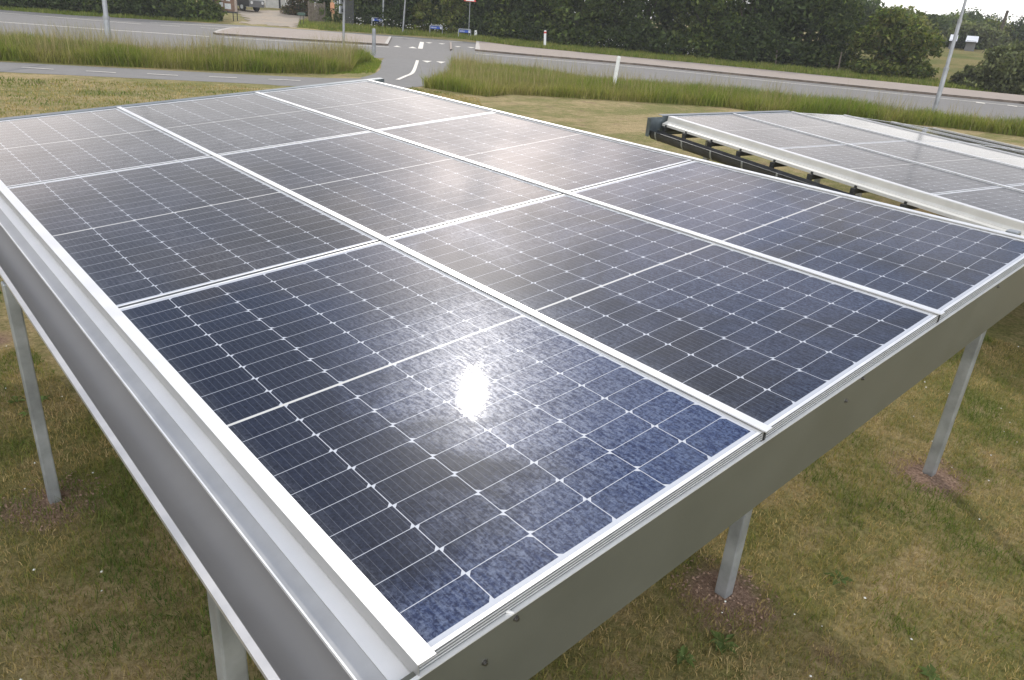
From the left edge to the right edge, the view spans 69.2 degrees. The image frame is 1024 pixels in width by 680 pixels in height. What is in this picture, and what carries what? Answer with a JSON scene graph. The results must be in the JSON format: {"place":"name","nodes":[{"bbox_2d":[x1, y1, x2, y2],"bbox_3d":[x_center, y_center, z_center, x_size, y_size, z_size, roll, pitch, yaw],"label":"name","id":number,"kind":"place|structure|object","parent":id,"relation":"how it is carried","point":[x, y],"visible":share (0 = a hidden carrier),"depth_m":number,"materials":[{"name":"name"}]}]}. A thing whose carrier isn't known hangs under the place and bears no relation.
{"place":"outdoors","nodes":[
{"label":"outdoors","id":0,"kind":"place"},
{"bbox_2d":[0,16,374,73],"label":"tall grass","id":1,"kind":"structure","parent":0,"point":[25,47],"depth_m":22.43,"materials":[{"name":"green plant"}]},
{"bbox_2d":[0,62,409,87],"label":"cycle path","id":2,"kind":"structure","parent":0,"point":[135,73],"depth_m":20.34,"materials":[{"name":"asphalt"}]},
{"bbox_2d":[238,10,305,27],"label":"gravel yard","id":3,"kind":"structure","parent":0,"point":[272,17],"depth_m":63.29,"materials":[{"name":"gravel"}]},
{"bbox_2d":[361,58,449,87],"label":"access road","id":4,"kind":"structure","parent":0,"point":[391,71],"depth_m":27.36,"materials":[{"name":"asphalt"}]},
{"bbox_2d":[396,60,418,79],"bbox_3d":[-3.808,-10.388,28.417,0.386,0.001,10.181,2,24,-4],"label":"access centre line","id":5,"kind":"object","parent":4,"relation":"on","point":[414,67],"visible":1,"depth_m":27.21,"materials":[{"name":"paint"}]},
{"bbox_2d":[0,0,1023,679],"bbox_3d":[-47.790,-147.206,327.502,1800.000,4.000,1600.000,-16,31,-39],"label":"lawn","id":6,"kind":"structure","parent":0,"point":[626,120],"depth_m":3.32,"materials":[{"name":"green plant"}]},
{"bbox_2d":[0,0,63,8],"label":"hedge tree","id":7,"kind":"object","parent":6,"relation":"on","point":[18,4],"visible":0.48,"depth_m":51.97,"materials":[{"name":"green plant"}]},
{"bbox_2d":[23,0,110,12],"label":"hedge tree","id":8,"kind":"object","parent":6,"relation":"on","point":[56,3],"visible":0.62,"depth_m":52.37,"materials":[{"name":"green plant"}]},
{"bbox_2d":[60,0,139,14],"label":"hedge tree","id":9,"kind":"object","parent":6,"relation":"on","point":[98,6],"visible":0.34,"depth_m":52.93,"materials":[{"name":"green plant"}]},
{"bbox_2d":[102,0,110,42],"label":"lamp post","id":10,"kind":"object","parent":6,"relation":"on","point":[106,19],"visible":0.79,"depth_m":24.40,"materials":[{"name":"metal"}]},
{"bbox_2d":[95,0,167,16],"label":"hedge tree","id":11,"kind":"object","parent":6,"relation":"on","point":[138,5],"visible":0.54,"depth_m":53.65,"materials":[{"name":"green plant"}]},
{"bbox_2d":[126,0,200,18],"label":"hedge tree","id":12,"kind":"object","parent":6,"relation":"on","point":[161,5],"visible":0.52,"depth_m":54.62,"materials":[{"name":"green plant"}]},
{"bbox_2d":[147,0,227,20],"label":"hedge tree","id":13,"kind":"object","parent":6,"relation":"on","point":[202,10],"visible":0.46,"depth_m":55.67,"materials":[{"name":"green plant"}]},
{"bbox_2d":[188,0,223,20],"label":"hedge tree","id":14,"kind":"object","parent":6,"relation":"on","point":[213,7],"visible":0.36,"depth_m":56.95,"materials":[{"name":"green plant"}]},
{"bbox_2d":[215,0,237,20],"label":"notice board","id":15,"kind":"object","parent":6,"relation":"on","point":[229,6],"visible":0.61,"depth_m":58.09,"materials":[{"name":"metal"}]},
{"bbox_2d":[212,0,263,10],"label":"car","id":16,"kind":"object","parent":6,"relation":"on","point":[256,5],"visible":0.62,"depth_m":66.61,"materials":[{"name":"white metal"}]},
{"bbox_2d":[263,0,315,7],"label":"house","id":17,"kind":"structure","parent":6,"relation":"on","point":[273,3],"depth_m":74.02,"materials":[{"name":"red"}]},
{"bbox_2d":[266,0,284,7],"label":"door","id":18,"kind":"structure","parent":17,"relation":"in","point":[269,3],"depth_m":73.98,"materials":[{"name":"grey wood"}]},
{"bbox_2d":[279,0,317,15],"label":"shrub","id":19,"kind":"object","parent":6,"relation":"on","point":[294,8],"visible":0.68,"depth_m":67.55,"materials":[{"name":"green plant"}]},
{"bbox_2d":[308,1,325,21],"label":"slat fence","id":20,"kind":"object","parent":6,"relation":"on","point":[315,12],"visible":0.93,"depth_m":62.32,"materials":[{"name":"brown wood"}]},
{"bbox_2d":[309,0,340,22],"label":"shrub","id":21,"kind":"object","parent":6,"relation":"on","point":[328,12],"visible":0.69,"depth_m":63.06,"materials":[{"name":"green plant"}]},
{"bbox_2d":[330,0,334,22],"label":"notice post","id":22,"kind":"object","parent":6,"relation":"on","point":[332,6],"visible":0.86,"depth_m":62.74,"materials":[{"name":"brown wood"}]},
{"bbox_2d":[339,0,344,45],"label":"sign post","id":23,"kind":"object","parent":6,"relation":"on","point":[342,9],"visible":0.86,"depth_m":33.22,"materials":[{"name":"metal"}]},
{"bbox_2d":[345,0,353,23],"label":"slat fence","id":24,"kind":"object","parent":6,"relation":"on","point":[350,9],"visible":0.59,"depth_m":62.97,"materials":[{"name":"wood"}]},
{"bbox_2d":[325,58,380,74],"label":"mown corner grass","id":25,"kind":"structure","parent":6,"relation":"on","point":[366,66],"depth_m":26.69,"materials":[{"name":"plant"}]},
{"bbox_2d":[333,0,388,23],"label":"tree","id":26,"kind":"object","parent":6,"relation":"on","point":[358,12],"visible":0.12,"depth_m":65.06,"materials":[{"name":"green plant"}]},
{"bbox_2d":[348,0,378,23],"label":"shrub","id":27,"kind":"object","parent":6,"relation":"on","point":[366,1],"visible":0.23,"depth_m":65.28,"materials":[{"name":"green plant"}]},
{"bbox_2d":[372,28,375,54],"bbox_3d":[-6.387,-13.795,34.354,0.169,1.140,0.169,-16,31,-39],"label":"bollard","id":28,"kind":"object","parent":6,"relation":"on","point":[373,40],"visible":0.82,"depth_m":34.29,"materials":[{"name":"metal"}]},
{"bbox_2d":[354,0,408,26],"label":"tree","id":29,"kind":"object","parent":6,"relation":"on","point":[374,9],"visible":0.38,"depth_m":63.28,"materials":[{"name":"green plant"}]},
{"bbox_2d":[385,14,406,28],"bbox_3d":[-9.905,-27.277,63.665,1.995,1.527,1.987,-16,31,-39],"label":"sapling","id":30,"kind":"object","parent":6,"relation":"on","point":[392,24],"visible":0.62,"depth_m":63.15,"materials":[{"name":"green plant"}]},
{"bbox_2d":[402,0,405,30],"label":"lamp post","id":31,"kind":"object","parent":6,"relation":"on","point":[404,15],"depth_m":60.57,"materials":[{"name":"metal"}]},
{"bbox_2d":[375,0,444,29],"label":"tree","id":32,"kind":"object","parent":6,"relation":"on","point":[410,3],"visible":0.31,"depth_m":62.77,"materials":[{"name":"green plant"}]},
{"bbox_2d":[406,0,436,31],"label":"sapling","id":33,"kind":"object","parent":6,"relation":"on","point":[419,14],"visible":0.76,"depth_m":62.31,"materials":[{"name":"green plant"}]},
{"bbox_2d":[404,0,461,31],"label":"tree","id":34,"kind":"object","parent":6,"relation":"on","point":[433,6],"visible":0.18,"depth_m":62.61,"materials":[{"name":"green plant"}]},
{"bbox_2d":[429,25,442,33],"bbox_3d":[-6.275,-25.625,61.424,1.172,0.807,0.070,-8,26,-25],"label":"route sign","id":35,"kind":"object","parent":6,"relation":"on","point":[435,27],"visible":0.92,"depth_m":61.30,"materials":[{"name":"metal"}]},
{"bbox_2d":[432,0,466,33],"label":"sapling","id":36,"kind":"object","parent":6,"relation":"on","point":[459,8],"visible":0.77,"depth_m":62.09,"materials":[{"name":"green plant"}]},
{"bbox_2d":[433,0,483,33],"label":"tree","id":37,"kind":"object","parent":6,"relation":"on","point":[464,20],"visible":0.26,"depth_m":62.19,"materials":[{"name":"green plant"}]},
{"bbox_2d":[458,28,470,35],"bbox_3d":[-3.844,-24.837,60.197,1.105,0.740,0.070,-5,25,-20],"label":"route sign","id":38,"kind":"object","parent":6,"relation":"on","point":[466,30],"visible":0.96,"depth_m":60.11,"materials":[{"name":"metal"}]},
{"bbox_2d":[7,395,940,679],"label":"broadleaf weeds","id":39,"kind":"object","parent":6,"relation":"on","point":[683,649],"visible":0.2,"depth_m":2.88,"materials":[{"name":"green plant"}]},
{"bbox_2d":[0,450,972,631],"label":"soil chips","id":40,"kind":"object","parent":6,"relation":"on","point":[682,594],"visible":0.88,"depth_m":3.28,"materials":[{"name":"soil"}]},
{"bbox_2d":[453,0,525,37],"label":"tree","id":41,"kind":"object","parent":6,"relation":"on","point":[480,7],"visible":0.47,"depth_m":61.45,"materials":[{"name":"green plant"}]},
{"bbox_2d":[0,5,1021,93],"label":"verge grass","id":42,"kind":"structure","parent":6,"relation":"on","point":[382,29],"depth_m":52.86,"materials":[{"name":"green plant"}]},
{"bbox_2d":[0,78,1023,679],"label":"solar canopy","id":43,"kind":"object","parent":6,"relation":"on","point":[272,616],"visible":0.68,"depth_m":1.85,"materials":[{"name":"white metal"}]},
{"bbox_2d":[0,108,210,186],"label":"photovoltaic module","id":44,"kind":"object","parent":43,"relation":"on","point":[33,150],"visible":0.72,"depth_m":4.38,"materials":[{"name":"blue glass"}]},
{"bbox_2d":[8,156,379,307],"bbox_3d":[-1.514,-0.556,3.331,1.041,0.035,1.767,-22,35,-36],"label":"photovoltaic module","id":45,"kind":"object","parent":43,"relation":"on","point":[128,237],"visible":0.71,"depth_m":3.16,"materials":[{"name":"blue glass"}]},
{"bbox_2d":[123,93,369,154],"bbox_3d":[-1.891,-1.510,5.126,1.041,0.035,1.767,-22,35,-36],"label":"photovoltaic module","id":46,"kind":"object","parent":43,"relation":"on","point":[230,124],"visible":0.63,"depth_m":5.02,"materials":[{"name":"blue glass"}]},
{"bbox_2d":[261,81,493,129],"bbox_3d":[-1.100,-1.823,5.739,1.041,0.037,1.767,-22,35,-36],"label":"photovoltaic module","id":47,"kind":"object","parent":43,"relation":"on","point":[373,105],"visible":0.68,"depth_m":5.65,"materials":[{"name":"blue glass"}]},
{"bbox_2d":[220,131,562,238],"bbox_3d":[-0.722,-0.869,3.944,1.041,0.037,1.767,-22,35,-36],"label":"photovoltaic module","id":48,"kind":"object","parent":43,"relation":"on","point":[386,186],"visible":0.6,"depth_m":3.80,"materials":[{"name":"blue glass"}]},
{"bbox_2d":[119,241,762,672],"bbox_3d":[-0.345,0.084,2.148,1.041,0.036,1.769,-22,35,-36],"label":"photovoltaic module","id":49,"kind":"object","parent":43,"relation":"on","point":[449,463],"visible":0.92,"depth_m":1.88,"materials":[{"name":"blue glass"}]},
{"bbox_2d":[379,112,692,191],"bbox_3d":[0.069,-1.182,4.557,1.041,0.036,1.767,-22,35,-36],"label":"photovoltaic module","id":50,"kind":"object","parent":43,"relation":"on","point":[564,159],"visible":0.68,"depth_m":4.44,"materials":[{"name":"blue glass"}]},
{"bbox_2d":[391,194,937,438],"bbox_3d":[0.447,-0.229,2.761,1.041,0.036,1.769,-22,35,-36],"label":"photovoltaic module","id":51,"kind":"object","parent":43,"relation":"on","point":[775,346],"visible":0.85,"depth_m":2.55,"materials":[{"name":"blue glass"}]},
{"bbox_2d":[572,160,1023,322],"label":"photovoltaic module","id":52,"kind":"object","parent":43,"relation":"on","point":[947,268],"visible":0.87,"depth_m":3.21,"materials":[{"name":"blue glass"}]},
{"bbox_2d":[5,91,1018,679],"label":"clover flowers","id":53,"kind":"object","parent":6,"relation":"on","point":[725,601],"visible":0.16,"depth_m":3.15,"materials":[{"name":"plant"}]},
{"bbox_2d":[483,0,545,38],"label":"tree","id":54,"kind":"object","parent":6,"relation":"on","point":[511,5],"visible":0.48,"depth_m":60.26,"materials":[{"name":"green plant"}]},
{"bbox_2d":[508,0,581,42],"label":"tree","id":55,"kind":"object","parent":6,"relation":"on","point":[530,11],"visible":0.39,"depth_m":58.98,"materials":[{"name":"green plant"}]},
{"bbox_2d":[533,0,621,46],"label":"tree","id":56,"kind":"object","parent":6,"relation":"on","point":[560,9],"visible":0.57,"depth_m":57.36,"materials":[{"name":"green plant"}]},
{"bbox_2d":[568,0,654,49],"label":"tree","id":57,"kind":"object","parent":6,"relation":"on","point":[617,7],"visible":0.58,"depth_m":55.83,"materials":[{"name":"green plant"}]},
{"bbox_2d":[613,56,620,83],"bbox_3d":[3.362,-8.581,24.105,0.194,1.210,0.056,7,24,6],"label":"marker post","id":58,"kind":"object","parent":6,"relation":"on","point":[617,66],"visible":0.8,"depth_m":23.99,"materials":[{"name":"white plastic"}]},
{"bbox_2d":[603,0,679,53],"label":"tree","id":59,"kind":"object","parent":6,"relation":"on","point":[633,25],"visible":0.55,"depth_m":54.91,"materials":[{"name":"green plant"}]},
{"bbox_2d":[634,0,725,55],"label":"tree","id":60,"kind":"object","parent":6,"relation":"on","point":[656,46],"visible":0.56,"depth_m":53.73,"materials":[{"name":"green plant"}]},
{"bbox_2d":[663,0,761,60],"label":"tree","id":61,"kind":"object","parent":6,"relation":"on","point":[719,6],"visible":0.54,"depth_m":52.59,"materials":[{"name":"green plant"}]},
{"bbox_2d":[702,0,790,63],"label":"tree","id":62,"kind":"object","parent":6,"relation":"on","point":[761,24],"visible":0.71,"depth_m":51.28,"materials":[{"name":"green plant"}]},
{"bbox_2d":[734,0,833,65],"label":"tree","id":63,"kind":"object","parent":6,"relation":"on","point":[793,17],"visible":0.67,"depth_m":50.72,"materials":[{"name":"green plant"}]},
{"bbox_2d":[767,0,864,68],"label":"tree","id":64,"kind":"object","parent":6,"relation":"on","point":[842,27],"visible":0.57,"depth_m":50.64,"materials":[{"name":"green plant"}]},
{"bbox_2d":[645,110,1023,235],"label":"solar canopy","id":65,"kind":"object","parent":6,"relation":"on","point":[663,128],"visible":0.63,"depth_m":7.58,"materials":[{"name":"white metal"}]},
{"bbox_2d":[674,114,842,147],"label":"photovoltaic module","id":66,"kind":"object","parent":65,"relation":"on","point":[763,132],"visible":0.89,"depth_m":8.62,"materials":[{"name":"black glass"}]},
{"bbox_2d":[740,112,905,143],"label":"photovoltaic module","id":67,"kind":"object","parent":65,"relation":"on","point":[830,130],"visible":0.75,"depth_m":9.09,"materials":[{"name":"black glass"}]},
{"bbox_2d":[802,113,956,141],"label":"photovoltaic module","id":68,"kind":"object","parent":65,"relation":"on","point":[885,129],"visible":0.75,"depth_m":9.58,"materials":[{"name":"white glass"}]},
{"bbox_2d":[781,144,1000,193],"bbox_3d":[3.637,-1.695,7.311,1.041,0.035,1.767,-10,30,-26],"label":"photovoltaic module","id":69,"kind":"object","parent":65,"relation":"on","point":[931,180],"visible":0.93,"depth_m":7.21,"materials":[{"name":"black glass"}]},
{"bbox_2d":[852,141,1023,185],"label":"photovoltaic module","id":70,"kind":"object","parent":65,"relation":"on","point":[992,171],"visible":0.82,"depth_m":7.75,"materials":[{"name":"black glass"}]},
{"bbox_2d":[907,140,1023,166],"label":"photovoltaic module","id":71,"kind":"object","parent":65,"relation":"on","point":[1004,157],"visible":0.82,"depth_m":8.52,"materials":[{"name":"white glass"}]},
{"bbox_2d":[934,186,1023,222],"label":"photovoltaic module","id":72,"kind":"object","parent":65,"relation":"on","point":[1005,201],"visible":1,"depth_m":6.35,"materials":[{"name":"black glass"}]},
{"bbox_2d":[1009,184,1023,189],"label":"photovoltaic module","id":73,"kind":"object","parent":65,"relation":"on","point":[1020,186],"visible":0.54,"depth_m":6.87,"materials":[{"name":"black glass"}]},
{"bbox_2d":[856,121,1023,196],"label":"solar canopy","id":74,"kind":"object","parent":6,"relation":"on","point":[859,194],"visible":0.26,"depth_m":10.71,"materials":[{"name":"white metal"}]},
{"bbox_2d":[858,117,1004,147],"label":"photovoltaic module","id":75,"kind":"object","parent":74,"relation":"on","point":[934,133],"visible":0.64,"depth_m":10.13,"materials":[{"name":"black glass"}]},
{"bbox_2d":[894,122,1023,149],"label":"photovoltaic module","id":76,"kind":"object","parent":74,"relation":"on","point":[975,138],"visible":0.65,"depth_m":10.68,"materials":[{"name":"black glass"}]},
{"bbox_2d":[975,144,1023,155],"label":"photovoltaic module","id":77,"kind":"object","parent":74,"relation":"on","point":[1010,150],"visible":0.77,"depth_m":9.27,"materials":[{"name":"black glass"}]},
{"bbox_2d":[932,0,966,111],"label":"lamp post","id":78,"kind":"object","parent":6,"relation":"on","point":[943,79],"visible":0.93,"depth_m":24.34,"materials":[{"name":"metal"}]},
{"bbox_2d":[948,64,980,84],"bbox_3d":[28.192,-16.021,45.264,2.751,1.585,2.729,-16,31,-39],"label":"shrub","id":79,"kind":"object","parent":6,"relation":"on","point":[967,72],"visible":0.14,"depth_m":45.02,"materials":[{"name":"green plant"}]},
{"bbox_2d":[964,36,978,50],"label":"barn","id":80,"kind":"structure","parent":6,"relation":"on","point":[971,41],"depth_m":77.57,"materials":[{"name":"white metal"}]},
{"bbox_2d":[958,45,1023,93],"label":"shrub","id":81,"kind":"object","parent":6,"relation":"on","point":[984,70],"visible":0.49,"depth_m":43.24,"materials":[{"name":"green plant"}]},
{"bbox_2d":[982,40,1023,94],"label":"shrub","id":82,"kind":"object","parent":6,"relation":"on","point":[1001,71],"visible":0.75,"depth_m":42.39,"materials":[{"name":"green plant"}]},
{"bbox_2d":[0,10,1023,122],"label":"road","id":83,"kind":"structure","parent":0,"point":[434,49],"depth_m":37.31,"materials":[{"name":"grey asphalt"}]},
{"bbox_2d":[7,22,208,36],"bbox_3d":[-21.871,-15.938,37.895,12.292,0.001,0.689,1,24,-8],"label":"lane marking","id":84,"kind":"object","parent":83,"relation":"on","point":[93,28],"visible":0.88,"depth_m":37.92,"materials":[{"name":"paint"}]},
{"bbox_2d":[214,27,391,45],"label":"island kerb","id":85,"kind":"structure","parent":83,"relation":"on","point":[386,43],"depth_m":41.62,"materials":[{"name":"concrete"}]},
{"bbox_2d":[218,27,388,42],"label":"traffic island","id":86,"kind":"structure","parent":83,"relation":"on","point":[290,33],"depth_m":46.39,"materials":[{"name":"concrete"}]},
{"bbox_2d":[475,41,1023,103],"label":"island kerb","id":87,"kind":"structure","parent":83,"relation":"on","point":[477,46],"depth_m":40.03,"materials":[{"name":"concrete"}]},
{"bbox_2d":[479,41,1023,101],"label":"traffic island","id":88,"kind":"structure","parent":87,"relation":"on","point":[562,53],"depth_m":43.35,"materials":[{"name":"grey concrete"}]},
{"bbox_2d":[486,54,1022,106],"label":"edge marking","id":89,"kind":"object","parent":83,"relation":"on","point":[774,81],"visible":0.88,"depth_m":37.18,"materials":[{"name":"paint"}]},
{"bbox_2d":[416,47,1023,136],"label":"tall grass","id":90,"kind":"structure","parent":0,"point":[466,75],"depth_m":22.82,"materials":[{"name":"green plant"}]},
{"bbox_2d":[584,0,1023,24],"label":"sky","id":91,"kind":"structure","parent":0,"point":[1016,7],"materials":[{"name":"white"}]},
{"bbox_2d":[813,43,985,80],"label":"meadow","id":92,"kind":"structure","parent":0,"point":[960,58],"depth_m":62.03,"materials":[{"name":"plant"}]},
{"bbox_2d":[812,0,885,44],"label":"tree","id":93,"kind":"object","parent":92,"relation":"on","point":[870,7],"visible":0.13,"depth_m":72.29,"materials":[{"name":"green plant"}]},
{"bbox_2d":[854,6,924,22],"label":"tree","id":94,"kind":"object","parent":92,"relation":"on","point":[914,15],"depth_m":78.58,"materials":[{"name":"green plant"}]},
{"bbox_2d":[845,4,945,79],"bbox_3d":[24.968,-19.242,48.139,5.918,4.470,5.746,-16,31,-39],"label":"bush","id":95,"kind":"object","parent":92,"relation":"on","point":[898,41],"visible":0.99,"depth_m":47.28,"materials":[{"name":"green plant"}]},
{"bbox_2d":[887,4,946,44],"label":"tree","id":96,"kind":"object","parent":92,"relation":"on","point":[928,22],"visible":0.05,"depth_m":81.06,"materials":[{"name":"green plant"}]},
{"bbox_2d":[914,11,953,43],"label":"tree","id":97,"kind":"object","parent":92,"relation":"on","point":[943,25],"visible":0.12,"depth_m":90.00,"materials":[{"name":"green plant"}]},
{"bbox_2d":[940,20,976,43],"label":"tree","id":98,"kind":"object","parent":92,"relation":"on","point":[965,25],"visible":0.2,"depth_m":83.95,"materials":[{"name":"green plant"}]},
{"bbox_2d":[940,9,978,26],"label":"tree","id":99,"kind":"object","parent":92,"relation":"on","point":[953,17],"visible":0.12,"depth_m":109.61,"materials":[{"name":"green plant"}]},
{"bbox_2d":[943,27,984,49],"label":"bush","id":100,"kind":"object","parent":92,"relation":"on","point":[962,38],"visible":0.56,"depth_m":82.91,"materials":[{"name":"green plant"}]},
{"bbox_2d":[948,6,1005,24],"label":"tree","id":101,"kind":"object","parent":92,"relation":"on","point":[977,16],"visible":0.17,"depth_m":117.28,"materials":[{"name":"green plant"}]},
{"bbox_2d":[975,20,1003,39],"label":"bush","id":102,"kind":"object","parent":92,"relation":"on","point":[994,25],"visible":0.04,"depth_m":88.90,"materials":[{"name":"green plant"}]},
{"bbox_2d":[969,21,1011,49],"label":"tree","id":103,"kind":"object","parent":92,"relation":"on","point":[990,35],"visible":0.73,"depth_m":82.64,"materials":[{"name":"green plant"}]},
{"bbox_2d":[974,16,1023,44],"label":"tree","id":104,"kind":"object","parent":92,"relation":"on","point":[994,21],"visible":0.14,"depth_m":100.38,"materials":[{"name":"green plant"}]},
{"bbox_2d":[1000,10,1008,30],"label":"utility pole","id":105,"kind":"object","parent":92,"relation":"on","point":[1004,20],"visible":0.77,"depth_m":94.07,"materials":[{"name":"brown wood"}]},
{"bbox_2d":[1000,14,1023,46],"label":"tree","id":106,"kind":"object","parent":92,"relation":"on","point":[1019,27],"visible":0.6,"depth_m":99.48,"materials":[{"name":"green plant"}]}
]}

